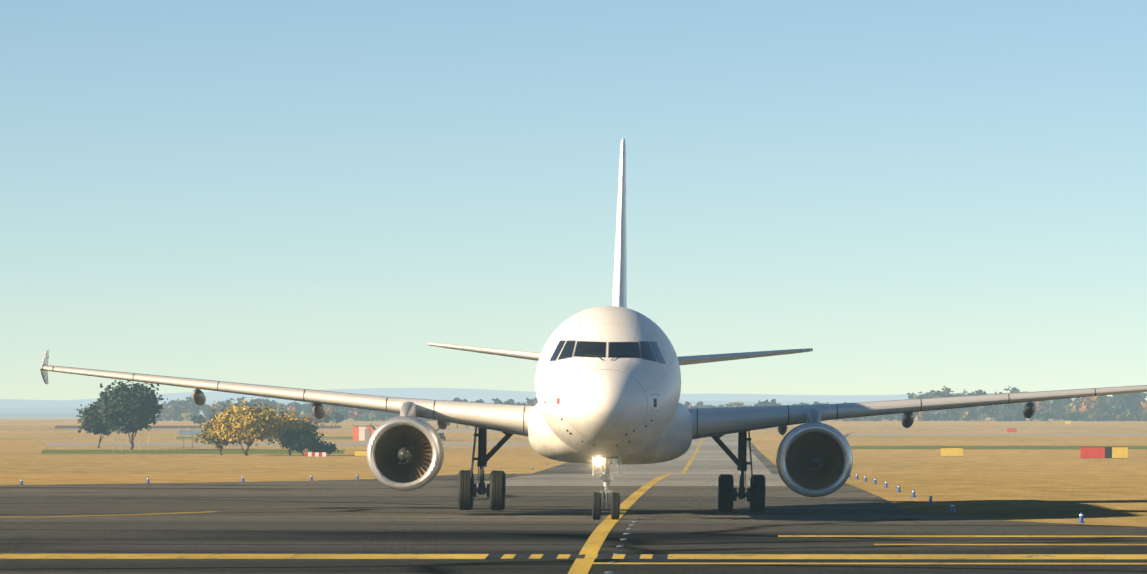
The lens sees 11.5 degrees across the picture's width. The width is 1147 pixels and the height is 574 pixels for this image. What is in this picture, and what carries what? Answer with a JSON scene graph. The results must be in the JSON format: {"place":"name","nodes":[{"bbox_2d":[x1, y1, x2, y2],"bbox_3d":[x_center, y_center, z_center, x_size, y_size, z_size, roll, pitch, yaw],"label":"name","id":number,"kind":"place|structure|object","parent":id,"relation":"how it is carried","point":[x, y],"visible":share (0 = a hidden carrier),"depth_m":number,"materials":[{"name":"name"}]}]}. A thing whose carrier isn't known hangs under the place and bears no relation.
{"place":"outdoors","nodes":[
{"label":"outdoors","id":0,"kind":"place"},
{"bbox_2d":[0,428,528,438],"bbox_3d":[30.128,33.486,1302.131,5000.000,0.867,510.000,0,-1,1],"label":"field","id":1,"kind":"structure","parent":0,"point":[203,438],"depth_m":1073.57,"materials":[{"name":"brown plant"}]},
{"bbox_2d":[438,433,445,440],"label":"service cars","id":2,"kind":"object","parent":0,"point":[442,435],"visible":0.21,"depth_m":1009.68,"materials":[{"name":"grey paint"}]},
{"bbox_2d":[0,388,1081,417],"bbox_3d":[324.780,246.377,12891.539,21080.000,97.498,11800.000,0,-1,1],"label":"hills","id":3,"kind":"structure","parent":0,"point":[15,408],"depth_m":17488.80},
{"bbox_2d":[0,418,1146,526],"bbox_3d":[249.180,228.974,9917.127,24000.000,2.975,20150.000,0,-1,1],"label":"ground","id":4,"kind":"structure","parent":0,"point":[1067,486],"depth_m":563.54,"materials":[{"name":"yellow plant"}]},
{"bbox_2d":[112,427,325,456],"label":"fences and barrier","id":5,"kind":"object","parent":4,"relation":"on","point":[197,432],"visible":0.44,"depth_m":785.41,"materials":[{"name":"grey"}]},
{"bbox_2d":[352,425,378,440],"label":"striped equipment hut","id":6,"kind":"object","parent":4,"relation":"on","point":[362,432],"visible":0.31,"depth_m":1006.84,"materials":[{"name":"red"}]},
{"bbox_2d":[0,441,1146,573],"bbox_3d":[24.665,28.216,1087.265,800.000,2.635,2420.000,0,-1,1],"label":"taxiway","id":7,"kind":"structure","parent":4,"relation":"on","point":[368,516],"depth_m":139.24,"materials":[{"name":"grey asphalt"}]},
{"bbox_2d":[458,470,505,510],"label":"wheels","id":8,"kind":"object","parent":7,"relation":"on","point":[497,495],"visible":0.98,"depth_m":165.13,"materials":[{"name":"grey rubber"}]},
{"bbox_2d":[470,427,512,496],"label":"main landing gear","id":9,"kind":"object","parent":8,"relation":"on","point":[483,458],"visible":0.77,"depth_m":165.53,"materials":[{"name":"silver metal"}]},
{"bbox_2d":[19,444,1084,522],"bbox_3d":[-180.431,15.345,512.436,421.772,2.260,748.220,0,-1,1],"label":"taxiway edge lights","id":10,"kind":"object","parent":7,"relation":"on","point":[886,486],"visible":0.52,"depth_m":229.44,"materials":[{"name":"blue"}]},
{"bbox_2d":[0,438,1146,573],"bbox_3d":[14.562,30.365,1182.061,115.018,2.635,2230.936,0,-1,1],"label":"pavement markings","id":11,"kind":"object","parent":7,"relation":"on","point":[586,556],"visible":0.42,"depth_m":121.58,"materials":[{"name":"yellow paint"}]},
{"bbox_2d":[592,492,619,519],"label":"nose wheels","id":12,"kind":"object","parent":7,"relation":"on","point":[596,505],"visible":0.98,"depth_m":152.60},
{"bbox_2d":[592,456,620,508],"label":"nose landing gear","id":13,"kind":"object","parent":12,"relation":"on","point":[606,477],"visible":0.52,"depth_m":152.80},
{"bbox_2d":[535,306,680,456],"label":"fuselage","id":14,"kind":"object","parent":13,"relation":"on","point":[605,405],"visible":0.94,"depth_m":149.85,"materials":[{"name":"white paint"}]},
{"bbox_2d":[42,365,533,436],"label":"wing","id":15,"kind":"structure","parent":14,"relation":"attached to","point":[507,418],"depth_m":162.78,"materials":[{"name":"white metal"}]},
{"bbox_2d":[40,350,48,383],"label":"winglet","id":16,"kind":"object","parent":15,"relation":"on","point":[44,374],"visible":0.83,"depth_m":168.90,"materials":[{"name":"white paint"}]},
{"bbox_2d":[192,389,205,405],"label":"flap track fairing","id":17,"kind":"object","parent":15,"relation":"on","point":[198,397],"visible":1,"depth_m":165.96,"materials":[{"name":"grey paint"}]},
{"bbox_2d":[311,403,324,418],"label":"flap track fairing","id":18,"kind":"object","parent":15,"relation":"on","point":[318,411],"visible":0.92,"depth_m":164.63,"materials":[{"name":"grey paint"}]},
{"bbox_2d":[400,401,417,417],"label":"pylon","id":19,"kind":"object","parent":15,"relation":"attached to","point":[408,408],"visible":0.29,"depth_m":159.71,"materials":[{"name":"white metal"}]},
{"bbox_2d":[366,416,443,490],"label":"nacelle","id":20,"kind":"object","parent":19,"relation":"attached to","point":[434,439],"visible":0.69,"depth_m":158.42,"materials":[{"name":"paint"}]},
{"bbox_2d":[375,425,431,482],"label":"fan","id":21,"kind":"object","parent":20,"relation":"attached to","point":[389,465],"visible":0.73,"depth_m":158.96},
{"bbox_2d":[394,444,413,463],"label":"spinner","id":22,"kind":"object","parent":21,"relation":"attached to","point":[404,454],"visible":0.88,"depth_m":158.72,"materials":[{"name":"grey metal"}]},
{"bbox_2d":[437,420,446,429],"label":"flap track fairing","id":23,"kind":"object","parent":15,"relation":"on","point":[440,423],"visible":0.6,"depth_m":164.36,"materials":[{"name":"grey paint"}]},
{"bbox_2d":[53,366,1095,433],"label":"slat gaps","id":24,"kind":"object","parent":15,"relation":"on","point":[524,408],"visible":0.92,"depth_m":161.79,"materials":[{"name":"grey metal"}]},
{"bbox_2d":[428,342,540,360],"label":"horizontal stabilizer","id":25,"kind":"object","parent":14,"relation":"attached to","point":[518,354],"visible":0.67,"depth_m":181.74,"materials":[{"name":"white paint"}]},
{"bbox_2d":[544,393,658,445],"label":"nose placards","id":26,"kind":"object","parent":14,"relation":"in","point":[655,402],"visible":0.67,"depth_m":149.35,"materials":[{"name":"grey"}]},
{"bbox_2d":[584,354,629,360],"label":"windshield wipers","id":27,"kind":"object","parent":14,"relation":"on","point":[610,355],"visible":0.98,"depth_m":150.04,"materials":[{"name":"grey metal"}]},
{"bbox_2d":[549,340,665,363],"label":"cockpit windows","id":28,"kind":"structure","parent":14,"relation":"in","point":[591,349],"depth_m":150.69,"materials":[{"name":"black glass"}]},
{"bbox_2d":[538,309,679,452],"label":"fuselage panel lines","id":29,"kind":"object","parent":14,"relation":"attached to","point":[610,369],"visible":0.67,"depth_m":149.93,"materials":[{"name":"grey metal"}]},
{"bbox_2d":[528,402,692,464],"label":"belly fairing","id":30,"kind":"object","parent":14,"relation":"attached to","point":[673,440],"visible":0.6,"depth_m":158.26,"materials":[{"name":"white paint"}]},
{"bbox_2d":[612,139,626,307],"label":"fin","id":31,"kind":"object","parent":14,"relation":"attached to","point":[619,299],"visible":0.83,"depth_m":179.67,"materials":[{"name":"white metal"}]},
{"bbox_2d":[677,348,812,364],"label":"horizontal stabilizer","id":32,"kind":"object","parent":14,"relation":"attached to","point":[689,360],"visible":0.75,"depth_m":181.34,"materials":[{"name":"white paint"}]},
{"bbox_2d":[687,385,1146,439],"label":"wing","id":33,"kind":"structure","parent":14,"relation":"attached to","point":[719,421],"depth_m":162.38,"materials":[{"name":"white metal"}]},
{"bbox_2d":[778,426,787,434],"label":"flap track fairing","id":34,"kind":"object","parent":33,"relation":"on","point":[782,430],"visible":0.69,"depth_m":164.15,"materials":[{"name":"grey paint"}]},
{"bbox_2d":[806,408,821,422],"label":"pylon","id":35,"kind":"object","parent":33,"relation":"attached to","point":[813,415],"visible":0.38,"depth_m":159.43,"materials":[{"name":"white metal"}]},
{"bbox_2d":[776,422,852,496],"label":"nacelle","id":36,"kind":"object","parent":35,"relation":"attached to","point":[790,437],"visible":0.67,"depth_m":158.20,"materials":[{"name":"paint"}]},
{"bbox_2d":[786,432,843,489],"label":"fan","id":37,"kind":"object","parent":36,"relation":"in","point":[827,474],"visible":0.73,"depth_m":158.74},
{"bbox_2d":[805,451,824,469],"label":"spinner","id":38,"kind":"object","parent":37,"relation":"attached to","point":[814,460],"visible":0.83,"depth_m":158.51,"materials":[{"name":"grey metal"}]},
{"bbox_2d":[902,412,913,427],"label":"flap track fairing","id":39,"kind":"object","parent":33,"relation":"on","point":[907,420],"visible":0.92,"depth_m":164.26,"materials":[{"name":"grey paint"}]},
{"bbox_2d":[1023,402,1035,418],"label":"flap track fairing","id":40,"kind":"object","parent":33,"relation":"attached to","point":[1029,408],"visible":1,"depth_m":165.47,"materials":[{"name":"grey paint"}]},
{"bbox_2d":[600,458,616,492],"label":"lamps","id":41,"kind":"object","parent":13,"relation":"attached to","point":[614,460],"visible":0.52,"depth_m":152.70,"materials":[{"name":"grey glass"}]},
{"bbox_2d":[605,518,639,572],"bbox_3d":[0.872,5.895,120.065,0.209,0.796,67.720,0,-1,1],"label":"centreline lights","id":42,"kind":"object","parent":7,"relation":"on","point":[624,539],"visible":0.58,"depth_m":135.75,"materials":[{"name":"grey metal"}]},
{"bbox_2d":[477,433,785,485],"bbox_3d":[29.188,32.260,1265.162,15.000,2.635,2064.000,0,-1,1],"label":"taxiway pavement","id":43,"kind":"structure","parent":7,"relation":"on","point":[712,462],"depth_m":472.90,"materials":[{"name":"grey asphalt"}]},
{"bbox_2d":[718,474,765,511],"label":"wheels","id":44,"kind":"object","parent":7,"relation":"on","point":[726,488],"visible":0.94,"depth_m":164.98,"materials":[{"name":"grey rubber"}]},
{"bbox_2d":[712,431,752,500],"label":"main landing gear","id":45,"kind":"object","parent":44,"relation":"on","point":[740,462],"visible":0.77,"depth_m":165.39,"materials":[{"name":"silver metal"}]},
{"bbox_2d":[41,426,1146,453],"bbox_3d":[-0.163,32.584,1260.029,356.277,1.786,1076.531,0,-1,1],"label":"field strips","id":46,"kind":"object","parent":4,"relation":"on","point":[366,443],"visible":0.5,"depth_m":904.82,"materials":[{"name":"beige plant"}]},
{"bbox_2d":[97,398,1146,455],"bbox_3d":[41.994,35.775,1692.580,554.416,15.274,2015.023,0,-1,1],"label":"tree trunks and limbs","id":47,"kind":"object","parent":4,"relation":"on","point":[245,452],"visible":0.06,"depth_m":1604.29,"materials":[{"name":"brown plant"}]},
{"bbox_2d":[75,380,1146,454],"bbox_3d":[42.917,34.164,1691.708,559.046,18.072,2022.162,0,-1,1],"label":"tree foliage","id":48,"kind":"object","parent":47,"relation":"on","point":[124,408],"visible":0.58,"depth_m":1790.69,"materials":[{"name":"green plant"}]},
{"bbox_2d":[354,421,1127,459],"bbox_3d":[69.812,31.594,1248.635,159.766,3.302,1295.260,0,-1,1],"label":"airfield signs","id":49,"kind":"object","parent":4,"relation":"on","point":[1104,452],"visible":0.77,"depth_m":621.30,"materials":[{"name":"multicoloured"}]},
{"bbox_2d":[0,0,1146,399],"label":"sky","id":50,"kind":"structure","parent":0,"point":[916,196],"materials":[{"name":"blue"}]}
]}

